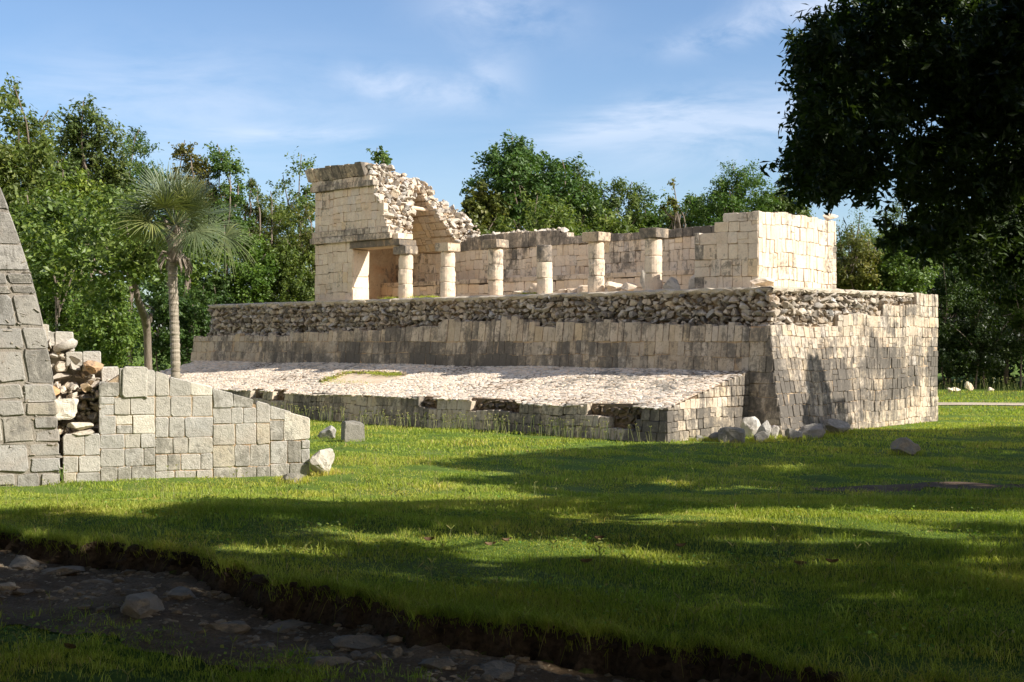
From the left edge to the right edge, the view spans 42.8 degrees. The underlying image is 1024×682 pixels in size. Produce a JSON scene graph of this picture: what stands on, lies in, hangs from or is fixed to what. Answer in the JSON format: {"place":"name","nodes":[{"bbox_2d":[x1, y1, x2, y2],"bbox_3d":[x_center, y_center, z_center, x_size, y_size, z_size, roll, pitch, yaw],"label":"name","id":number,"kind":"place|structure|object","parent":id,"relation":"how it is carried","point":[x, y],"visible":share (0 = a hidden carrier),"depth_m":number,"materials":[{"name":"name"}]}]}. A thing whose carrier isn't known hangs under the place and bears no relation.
{"place":"outdoors","nodes":[
{"label":"outdoors","id":0,"kind":"place"},
{"bbox_2d":[0,550,719,681],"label":"gravel path","id":1,"kind":"structure","parent":0,"point":[186,627],"depth_m":8.98,"materials":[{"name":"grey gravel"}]},
{"bbox_2d":[12,589,32,594],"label":"path stone","id":2,"kind":"object","parent":1,"relation":"on","point":[23,591],"visible":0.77,"depth_m":10.49,"materials":[{"name":"grey stone"}]},
{"bbox_2d":[9,555,39,569],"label":"path stone","id":3,"kind":"object","parent":1,"relation":"on","point":[21,562],"visible":0.81,"depth_m":11.46,"materials":[{"name":"grey stone"}]},
{"bbox_2d":[42,566,84,575],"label":"path stone","id":4,"kind":"object","parent":1,"relation":"on","point":[65,570],"visible":0.75,"depth_m":11.20,"materials":[{"name":"grey stone"}]},
{"bbox_2d":[80,579,111,583],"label":"path stone","id":5,"kind":"object","parent":1,"relation":"on","point":[94,581],"visible":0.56,"depth_m":10.70,"materials":[{"name":"grey stone"}]},
{"bbox_2d":[120,592,163,618],"bbox_3d":[-2.692,1.917,9.404,0.335,0.175,0.475,0,0,0],"label":"path stone","id":6,"kind":"object","parent":1,"relation":"on","point":[141,605],"visible":0.9,"depth_m":9.30,"materials":[{"name":"grey stone"}]},
{"bbox_2d":[167,586,194,599],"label":"path stone","id":7,"kind":"object","parent":1,"relation":"on","point":[181,593],"visible":0.87,"depth_m":9.91,"materials":[{"name":"grey stone"}]},
{"bbox_2d":[204,621,250,633],"bbox_3d":[-1.971,2.003,9.037,0.300,0.133,0.221,0,0,-32],"label":"path stone","id":8,"kind":"object","parent":1,"relation":"on","point":[237,627],"visible":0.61,"depth_m":8.98,"materials":[{"name":"grey stone"}]},
{"bbox_2d":[266,619,308,632],"bbox_3d":[-1.600,2.025,9.211,0.341,0.088,0.218,0,0,-37],"label":"path stone","id":9,"kind":"object","parent":1,"relation":"on","point":[287,626],"visible":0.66,"depth_m":9.18,"materials":[{"name":"grey stone"}]},
{"bbox_2d":[304,656,351,668],"bbox_3d":[-1.135,1.957,7.990,0.336,0.096,0.193,0,0,-37],"label":"path stone","id":10,"kind":"object","parent":1,"relation":"on","point":[321,660],"visible":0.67,"depth_m":7.91,"materials":[{"name":"grey stone"}]},
{"bbox_2d":[329,635,384,648],"bbox_3d":[-1.011,1.988,8.535,0.371,0.126,0.262,0,0,-39],"label":"path stone","id":11,"kind":"object","parent":1,"relation":"on","point":[355,641],"visible":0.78,"depth_m":8.49,"materials":[{"name":"grey stone"}]},
{"bbox_2d":[391,646,402,656],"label":"path stone","id":12,"kind":"object","parent":1,"relation":"on","point":[396,651],"visible":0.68,"depth_m":8.19,"materials":[{"name":"grey stone"}]},
{"bbox_2d":[418,658,459,668],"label":"path stone","id":13,"kind":"object","parent":1,"relation":"on","point":[438,663],"visible":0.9,"depth_m":7.88,"materials":[{"name":"grey stone"}]},
{"bbox_2d":[480,660,515,679],"bbox_3d":[-0.091,1.983,7.827,0.229,0.086,0.351,0,0,0],"label":"path stone","id":14,"kind":"object","parent":1,"relation":"on","point":[499,669],"visible":0.93,"depth_m":7.79,"materials":[{"name":"grey stone"}]},
{"bbox_2d":[0,0,1013,334],"label":"sky","id":15,"kind":"structure","parent":0,"point":[653,93],"materials":[{"name":"blue"}]},
{"bbox_2d":[0,347,1023,681],"bbox_3d":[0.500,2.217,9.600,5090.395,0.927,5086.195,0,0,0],"label":"ground","id":16,"kind":"structure","parent":0,"point":[588,661],"depth_m":11.27,"materials":[{"name":"green plant"}]},
{"bbox_2d":[0,188,62,485],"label":"battered wall","id":17,"kind":"structure","parent":16,"relation":"on","point":[29,444],"depth_m":23.74,"materials":[{"name":"grey stone"}]},
{"bbox_2d":[0,71,66,237],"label":"forest tree","id":18,"kind":"object","parent":16,"relation":"on","point":[16,156],"visible":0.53,"depth_m":45.25,"materials":[{"name":"green plant"}]},
{"bbox_2d":[8,188,66,328],"bbox_3d":[-16.405,-1.234,44.101,3.928,7.897,3.496,0,0,0],"label":"bush","id":19,"kind":"object","parent":16,"relation":"on","point":[12,206],"visible":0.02,"depth_m":43.65,"materials":[{"name":"green plant"}]},
{"bbox_2d":[14,107,94,201],"bbox_3d":[-19.317,-3.440,53.795,4.526,12.299,3.441,0,0,12],"label":"forest tree","id":20,"kind":"object","parent":16,"relation":"on","point":[48,122],"visible":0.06,"depth_m":53.69,"materials":[{"name":"green plant"}]},
{"bbox_2d":[11,156,112,330],"bbox_3d":[-14.021,-1.528,40.974,3.086,8.486,3.241,0,0,0],"label":"tree","id":21,"kind":"object","parent":16,"relation":"on","point":[82,187],"visible":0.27,"depth_m":40.65,"materials":[{"name":"green plant"}]},
{"bbox_2d":[37,267,95,350],"bbox_3d":[-14.231,0.057,42.065,3.080,5.328,2.551,0,0,-42],"label":"bush","id":22,"kind":"object","parent":16,"relation":"on","point":[67,317],"visible":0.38,"depth_m":41.48,"materials":[{"name":"green plant"}]},
{"bbox_2d":[43,324,118,480],"bbox_3d":[-9.487,1.089,25.422,4.831,3.423,2.900,0,0,-18],"label":"rubble mound","id":23,"kind":"object","parent":16,"relation":"on","point":[73,377],"visible":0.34,"depth_m":24.74,"materials":[{"name":"stone"}]},
{"bbox_2d":[54,398,78,419],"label":"rubble stone","id":24,"kind":"object","parent":23,"relation":"on","point":[67,408],"visible":0.82,"depth_m":24.12,"materials":[{"name":"grey stone"}]},
{"bbox_2d":[83,360,103,373],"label":"rubble stone","id":25,"kind":"object","parent":23,"relation":"on","point":[93,367],"visible":1,"depth_m":24.65,"materials":[{"name":"stone"}]},
{"bbox_2d":[34,93,145,279],"bbox_3d":[-16.181,-3.419,50.033,4.284,12.341,4.065,0,0,0],"label":"forest tree","id":26,"kind":"object","parent":16,"relation":"on","point":[107,167],"visible":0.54,"depth_m":49.92,"materials":[{"name":"green plant"}]},
{"bbox_2d":[70,271,155,367],"bbox_3d":[-12.222,0.137,39.885,2.802,5.131,2.860,0,0,0],"label":"bush","id":27,"kind":"object","parent":16,"relation":"on","point":[110,337],"visible":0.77,"depth_m":39.54,"materials":[{"name":"green plant"}]},
{"bbox_2d":[15,176,229,369],"bbox_3d":[-10.256,-0.984,34.042,6.626,7.208,5.506,0,0,0],"label":"broadleaf tree","id":28,"kind":"object","parent":16,"relation":"on","point":[119,266],"visible":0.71,"depth_m":32.83,"materials":[{"name":"green plant"}]},
{"bbox_2d":[104,125,169,365],"bbox_3d":[-18.054,-3.801,62.025,4.502,13.011,4.147,0,0,0],"label":"forest tree","id":29,"kind":"object","parent":16,"relation":"on","point":[136,143],"visible":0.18,"depth_m":61.67,"materials":[{"name":"green plant"}]},
{"bbox_2d":[133,270,190,371],"bbox_3d":[-16.574,-0.496,62.038,3.251,6.423,3.108,0,0,0],"label":"bush","id":30,"kind":"object","parent":16,"relation":"on","point":[159,304],"visible":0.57,"depth_m":61.45,"materials":[{"name":"green plant"}]},
{"bbox_2d":[98,160,257,378],"bbox_3d":[-7.576,-0.737,30.014,3.657,6.879,3.265,0,0,0],"label":"fan palm","id":31,"kind":"object","parent":16,"relation":"on","point":[174,196],"visible":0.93,"depth_m":29.79,"materials":[{"name":"green plant"}]},
{"bbox_2d":[153,298,213,366],"bbox_3d":[-15.197,0.343,61.096,3.197,4.734,2.692,0,0,31],"label":"bush","id":32,"kind":"object","parent":16,"relation":"on","point":[195,323],"visible":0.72,"depth_m":60.64,"materials":[{"name":"green plant"}]},
{"bbox_2d":[63,366,309,482],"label":"sloping wall","id":33,"kind":"structure","parent":16,"relation":"on","point":[152,423],"depth_m":24.62,"materials":[{"name":"grey stone"}]},
{"bbox_2d":[70,429,94,435],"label":"rubble stone","id":34,"kind":"object","parent":33,"relation":"on","point":[84,432],"visible":1,"depth_m":24.09,"materials":[{"name":"grey stone"}]},
{"bbox_2d":[67,422,93,429],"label":"rubble stone","id":35,"kind":"object","parent":34,"relation":"on","point":[79,425],"visible":1,"depth_m":24.11,"materials":[{"name":"grey stone"}]},
{"bbox_2d":[161,140,224,363],"bbox_3d":[-16.125,-3.643,65.130,3.604,12.739,2.949,0,0,0],"label":"forest tree","id":36,"kind":"object","parent":16,"relation":"on","point":[181,151],"visible":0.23,"depth_m":64.99,"materials":[{"name":"green plant"}]},
{"bbox_2d":[177,248,242,315],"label":"bush","id":37,"kind":"object","parent":16,"relation":"on","point":[214,277],"visible":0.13,"depth_m":65.36,"materials":[{"name":"green plant"}]},
{"bbox_2d":[179,273,244,320],"bbox_3d":[-15.113,-0.443,64.955,3.595,6.291,4.437,0,0,41],"label":"bush","id":38,"kind":"object","parent":16,"relation":"on","point":[202,298],"visible":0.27,"depth_m":64.45,"materials":[{"name":"green plant"}]},
{"bbox_2d":[191,142,260,284],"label":"forest tree","id":39,"kind":"object","parent":16,"relation":"on","point":[234,200],"visible":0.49,"depth_m":65.69,"materials":[{"name":"green plant"}]},
{"bbox_2d":[204,225,288,303],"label":"bush","id":40,"kind":"object","parent":16,"relation":"on","point":[263,266],"visible":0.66,"depth_m":65.44,"materials":[{"name":"green plant"}]},
{"bbox_2d":[240,177,271,302],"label":"forest tree","id":41,"kind":"object","parent":16,"relation":"on","point":[258,212],"visible":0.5,"depth_m":67.76,"materials":[{"name":"green plant"}]},
{"bbox_2d":[234,186,308,287],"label":"forest tree","id":42,"kind":"object","parent":16,"relation":"on","point":[277,218],"visible":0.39,"depth_m":68.83,"materials":[{"name":"green plant"}]},
{"bbox_2d":[245,234,315,302],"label":"bush","id":43,"kind":"object","parent":16,"relation":"on","point":[292,268],"visible":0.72,"depth_m":66.26,"materials":[{"name":"green plant"}]},
{"bbox_2d":[266,146,318,278],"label":"forest tree","id":44,"kind":"object","parent":16,"relation":"on","point":[303,198],"visible":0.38,"depth_m":71.82,"materials":[{"name":"green plant"}]},
{"bbox_2d":[282,473,302,482],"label":"boulder","id":45,"kind":"object","parent":16,"relation":"on","point":[291,475],"visible":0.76,"depth_m":24.19,"materials":[{"name":"grey stone"}]},
{"bbox_2d":[272,199,316,301],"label":"forest tree","id":46,"kind":"object","parent":16,"relation":"on","point":[306,235],"visible":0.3,"depth_m":67.62,"materials":[{"name":"green plant"}]},
{"bbox_2d":[309,448,334,474],"bbox_3d":[-3.714,2.359,25.497,0.453,0.534,0.547,0,0,0],"label":"boulder","id":47,"kind":"object","parent":16,"relation":"on","point":[322,460],"visible":0.98,"depth_m":25.33,"materials":[{"name":"grey stone"}]},
{"bbox_2d":[318,425,335,438],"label":"boulder","id":48,"kind":"object","parent":16,"relation":"on","point":[329,431],"visible":0.81,"depth_m":34.21,"materials":[{"name":"grey stone"}]},
{"bbox_2d":[341,420,364,441],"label":"standing stone","id":49,"kind":"object","parent":16,"relation":"on","point":[352,430],"visible":0.78,"depth_m":33.27,"materials":[{"name":"grey stone"}]},
{"bbox_2d":[366,145,392,164],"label":"forest tree","id":50,"kind":"object","parent":16,"relation":"on","point":[383,158],"visible":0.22,"depth_m":71.81,"materials":[{"name":"green plant"}]},
{"bbox_2d":[1,534,824,681],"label":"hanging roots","id":51,"kind":"object","parent":16,"relation":"hanging from","point":[387,611],"visible":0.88,"depth_m":9.21,"materials":[{"name":"brown plant"}]},
{"bbox_2d":[0,532,946,681],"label":"earth clods","id":52,"kind":"object","parent":16,"relation":"on","point":[634,649],"visible":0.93,"depth_m":8.53,"materials":[{"name":"brown soil"}]},
{"bbox_2d":[459,179,515,234],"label":"forest tree","id":53,"kind":"object","parent":16,"relation":"on","point":[478,213],"visible":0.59,"depth_m":63.66,"materials":[{"name":"green plant"}]},
{"bbox_2d":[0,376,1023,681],"bbox_3d":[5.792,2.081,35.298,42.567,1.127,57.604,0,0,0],"label":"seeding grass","id":54,"kind":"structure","parent":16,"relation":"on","point":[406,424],"depth_m":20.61,"materials":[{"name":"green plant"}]},
{"bbox_2d":[459,129,591,228],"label":"forest tree","id":55,"kind":"object","parent":16,"relation":"on","point":[513,167],"visible":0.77,"depth_m":65.10,"materials":[{"name":"green plant"}]},
{"bbox_2d":[40,236,1023,384],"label":"wood","id":56,"kind":"object","parent":16,"relation":"on","point":[165,367],"depth_m":80.19,"materials":[{"name":"green plant"}]},
{"bbox_2d":[480,186,591,235],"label":"forest tree","id":57,"kind":"object","parent":16,"relation":"on","point":[560,217],"visible":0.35,"depth_m":59.24,"materials":[{"name":"green plant"}]},
{"bbox_2d":[160,286,938,442],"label":"stone platform","id":58,"kind":"structure","parent":16,"relation":"on","point":[666,365],"depth_m":39.75,"materials":[{"name":"stone"}]},
{"bbox_2d":[393,245,417,297],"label":"stone column","id":59,"kind":"structure","parent":58,"relation":"on","point":[406,253],"depth_m":47.77,"materials":[{"name":"beige stone"}]},
{"bbox_2d":[322,291,536,382],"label":"weeds","id":60,"kind":"object","parent":58,"relation":"on","point":[378,372],"visible":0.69,"depth_m":44.80,"materials":[{"name":"green plant"}]},
{"bbox_2d":[435,242,459,296],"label":"stone column","id":61,"kind":"structure","parent":58,"relation":"on","point":[447,250],"depth_m":46.27,"materials":[{"name":"beige stone"}]},
{"bbox_2d":[482,239,508,294],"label":"stone column","id":62,"kind":"structure","parent":58,"relation":"on","point":[495,247],"depth_m":44.70,"materials":[{"name":"beige stone"}]},
{"bbox_2d":[528,283,536,293],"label":"loose stone","id":63,"kind":"object","parent":58,"relation":"on","point":[532,288],"visible":0.68,"depth_m":43.84,"materials":[{"name":"beige stone"}]},
{"bbox_2d":[536,245,552,293],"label":"stone column","id":64,"kind":"structure","parent":58,"relation":"on","point":[544,271],"depth_m":43.17,"materials":[{"name":"beige stone"}]},
{"bbox_2d":[305,162,836,300],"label":"ruined temple","id":65,"kind":"structure","parent":58,"relation":"on","point":[369,217],"depth_m":48.58,"materials":[{"name":"beige stone"}]},
{"bbox_2d":[823,213,837,220],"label":"capping stone","id":66,"kind":"object","parent":65,"relation":"on","point":[829,217],"visible":0.96,"depth_m":40.66,"materials":[{"name":"beige stone"}]},
{"bbox_2d":[577,285,587,292],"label":"loose stone","id":67,"kind":"object","parent":58,"relation":"on","point":[582,288],"visible":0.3,"depth_m":42.33,"materials":[{"name":"beige stone"}]},
{"bbox_2d":[582,231,610,291],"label":"stone column","id":68,"kind":"structure","parent":58,"relation":"on","point":[596,240],"depth_m":41.67,"materials":[{"name":"beige stone"}]},
{"bbox_2d":[604,281,622,291],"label":"loose stone","id":69,"kind":"object","parent":58,"relation":"on","point":[611,286],"visible":0.84,"depth_m":41.48,"materials":[{"name":"beige stone"}]},
{"bbox_2d":[620,282,637,290],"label":"loose stone","id":70,"kind":"object","parent":58,"relation":"on","point":[627,286],"visible":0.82,"depth_m":41.10,"materials":[{"name":"beige stone"}]},
{"bbox_2d":[640,269,644,289],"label":"loose stone","id":71,"kind":"object","parent":58,"relation":"on","point":[642,279],"visible":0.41,"depth_m":41.01,"materials":[{"name":"grey stone"}]},
{"bbox_2d":[639,228,667,289],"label":"stone column","id":72,"kind":"structure","parent":58,"relation":"on","point":[653,237],"depth_m":40.13,"materials":[{"name":"beige stone"}]},
{"bbox_2d":[662,277,679,288],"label":"loose stone","id":73,"kind":"object","parent":58,"relation":"on","point":[671,283],"visible":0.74,"depth_m":39.91,"materials":[{"name":"grey stone"}]},
{"bbox_2d":[688,274,694,288],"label":"loose stone","id":74,"kind":"object","parent":58,"relation":"on","point":[691,283],"visible":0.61,"depth_m":39.89,"materials":[{"name":"grey stone"}]},
{"bbox_2d":[750,277,773,286],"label":"loose stone","id":75,"kind":"object","parent":58,"relation":"on","point":[764,281],"visible":0.9,"depth_m":36.80,"materials":[{"name":"beige stone"}]},
{"bbox_2d":[562,151,619,226],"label":"forest tree","id":76,"kind":"object","parent":16,"relation":"on","point":[585,186],"visible":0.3,"depth_m":67.35,"materials":[{"name":"green plant"}]},
{"bbox_2d":[572,205,654,233],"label":"forest tree","id":77,"kind":"object","parent":16,"relation":"on","point":[608,224],"visible":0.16,"depth_m":61.18,"materials":[{"name":"green plant"}]},
{"bbox_2d":[588,176,653,230],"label":"forest tree","id":78,"kind":"object","parent":16,"relation":"on","point":[634,195],"visible":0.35,"depth_m":69.60,"materials":[{"name":"green plant"}]},
{"bbox_2d":[621,187,679,229],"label":"forest tree","id":79,"kind":"object","parent":16,"relation":"on","point":[654,222],"visible":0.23,"depth_m":71.31,"materials":[{"name":"green plant"}]},
{"bbox_2d":[658,177,685,228],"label":"forest tree","id":80,"kind":"object","parent":16,"relation":"on","point":[675,218],"visible":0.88,"depth_m":65.88,"materials":[{"name":"green plant"}]},
{"bbox_2d":[657,192,710,228],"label":"forest tree","id":81,"kind":"object","parent":16,"relation":"on","point":[669,222],"visible":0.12,"depth_m":67.84,"materials":[{"name":"green plant"}]},
{"bbox_2d":[676,156,781,226],"bbox_3d":[10.546,-3.076,62.930,4.624,11.580,4.764,0,0,34],"label":"forest tree","id":82,"kind":"object","parent":16,"relation":"on","point":[721,200],"visible":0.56,"depth_m":62.60,"materials":[{"name":"green plant"}]},
{"bbox_2d":[718,427,744,442],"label":"boulder","id":83,"kind":"object","parent":16,"relation":"on","point":[732,434],"visible":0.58,"depth_m":33.06,"materials":[{"name":"grey stone"}]},
{"bbox_2d":[740,416,760,438],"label":"boulder","id":84,"kind":"object","parent":16,"relation":"on","point":[750,426],"visible":0.48,"depth_m":35.11,"materials":[{"name":"grey stone"}]},
{"bbox_2d":[754,431,768,441],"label":"boulder","id":85,"kind":"object","parent":16,"relation":"on","point":[761,435],"visible":0.84,"depth_m":33.51,"materials":[{"name":"grey stone"}]},
{"bbox_2d":[756,420,770,439],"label":"boulder","id":86,"kind":"object","parent":16,"relation":"on","point":[765,426],"visible":0.59,"depth_m":34.06,"materials":[{"name":"grey stone"}]},
{"bbox_2d":[770,425,779,438],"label":"boulder","id":87,"kind":"object","parent":16,"relation":"on","point":[775,429],"visible":0.62,"depth_m":34.84,"materials":[{"name":"grey stone"}]},
{"bbox_2d":[748,174,815,216],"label":"forest tree","id":88,"kind":"object","parent":16,"relation":"on","point":[788,207],"visible":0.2,"depth_m":65.31,"materials":[{"name":"green plant"}]},
{"bbox_2d":[785,428,802,440],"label":"boulder","id":89,"kind":"object","parent":16,"relation":"on","point":[791,432],"visible":0.77,"depth_m":34.40,"materials":[{"name":"grey stone"}]},
{"bbox_2d":[798,423,825,439],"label":"boulder","id":90,"kind":"object","parent":16,"relation":"on","point":[815,429],"visible":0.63,"depth_m":34.85,"materials":[{"name":"grey stone"}]},
{"bbox_2d":[823,418,849,433],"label":"boulder","id":91,"kind":"object","parent":16,"relation":"on","point":[835,425],"visible":0.89,"depth_m":36.36,"materials":[{"name":"grey stone"}]},
{"bbox_2d":[834,225,884,290],"bbox_3d":[15.093,-1.263,58.042,3.004,7.954,3.492,0,0,0],"label":"bush","id":92,"kind":"object","parent":16,"relation":"on","point":[860,262],"visible":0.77,"depth_m":57.31,"materials":[{"name":"green plant"}]},
{"bbox_2d":[835,207,888,265],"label":"forest tree","id":93,"kind":"object","parent":16,"relation":"on","point":[860,234],"visible":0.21,"depth_m":61.95,"materials":[{"name":"green plant"}]},
{"bbox_2d":[759,0,1023,302],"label":"shade tree","id":94,"kind":"object","parent":16,"relation":"on","point":[965,68],"visible":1,"depth_m":11.55,"materials":[{"name":"green plant"}]},
{"bbox_2d":[858,195,941,269],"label":"forest tree","id":95,"kind":"object","parent":16,"relation":"on","point":[892,217],"visible":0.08,"depth_m":71.86,"materials":[{"name":"green plant"}]},
{"bbox_2d":[861,240,942,293],"bbox_3d":[17.108,-0.988,58.064,3.974,7.388,3.607,0,0,0],"label":"bush","id":96,"kind":"object","parent":16,"relation":"on","point":[899,273],"visible":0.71,"depth_m":57.36,"materials":[{"name":"green plant"}]},
{"bbox_2d":[890,437,920,455],"bbox_3d":[9.085,2.476,30.132,0.663,0.499,0.520,0,0,0],"label":"boulder","id":97,"kind":"object","parent":16,"relation":"on","point":[904,444],"visible":0.84,"depth_m":30.03,"materials":[{"name":"grey stone"}]},
{"bbox_2d":[809,482,1023,492],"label":"bare earth","id":98,"kind":"structure","parent":16,"relation":"on","point":[947,485],"depth_m":22.56,"materials":[{"name":"brown soil"}]},
{"bbox_2d":[913,202,965,381],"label":"forest tree","id":99,"kind":"object","parent":16,"relation":"on","point":[944,281],"visible":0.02,"depth_m":81.17,"materials":[{"name":"green plant"}]},
{"bbox_2d":[923,253,991,387],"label":"bush","id":100,"kind":"object","parent":16,"relation":"on","point":[949,290],"visible":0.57,"depth_m":71.59,"materials":[{"name":"green plant"}]},
{"bbox_2d":[964,381,973,390],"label":"white stone","id":101,"kind":"object","parent":16,"relation":"on","point":[967,385],"visible":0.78,"depth_m":66.91,"materials":[{"name":"beige stone"}]},
{"bbox_2d":[924,292,1023,388],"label":"bush","id":102,"kind":"object","parent":16,"relation":"on","point":[986,359],"visible":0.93,"depth_m":70.41,"materials":[{"name":"green plant"}]},
{"bbox_2d":[955,238,1008,383],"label":"forest tree","id":103,"kind":"object","parent":16,"relation":"on","point":[1005,376],"depth_m":79.82,"materials":[{"name":"green plant"}]},
{"bbox_2d":[947,250,1023,386],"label":"bush","id":104,"kind":"object","parent":16,"relation":"on","point":[1004,301],"visible":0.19,"depth_m":73.21,"materials":[{"name":"green plant"}]},
{"bbox_2d":[979,274,1023,387],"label":"bush","id":105,"kind":"object","parent":16,"relation":"on","point":[1018,320],"visible":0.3,"depth_m":72.98,"materials":[{"name":"green plant"}]},
{"bbox_2d":[939,402,1023,404],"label":"dirt path","id":106,"kind":"structure","parent":0,"point":[961,403],"depth_m":53.68,"materials":[{"name":"beige soil"}]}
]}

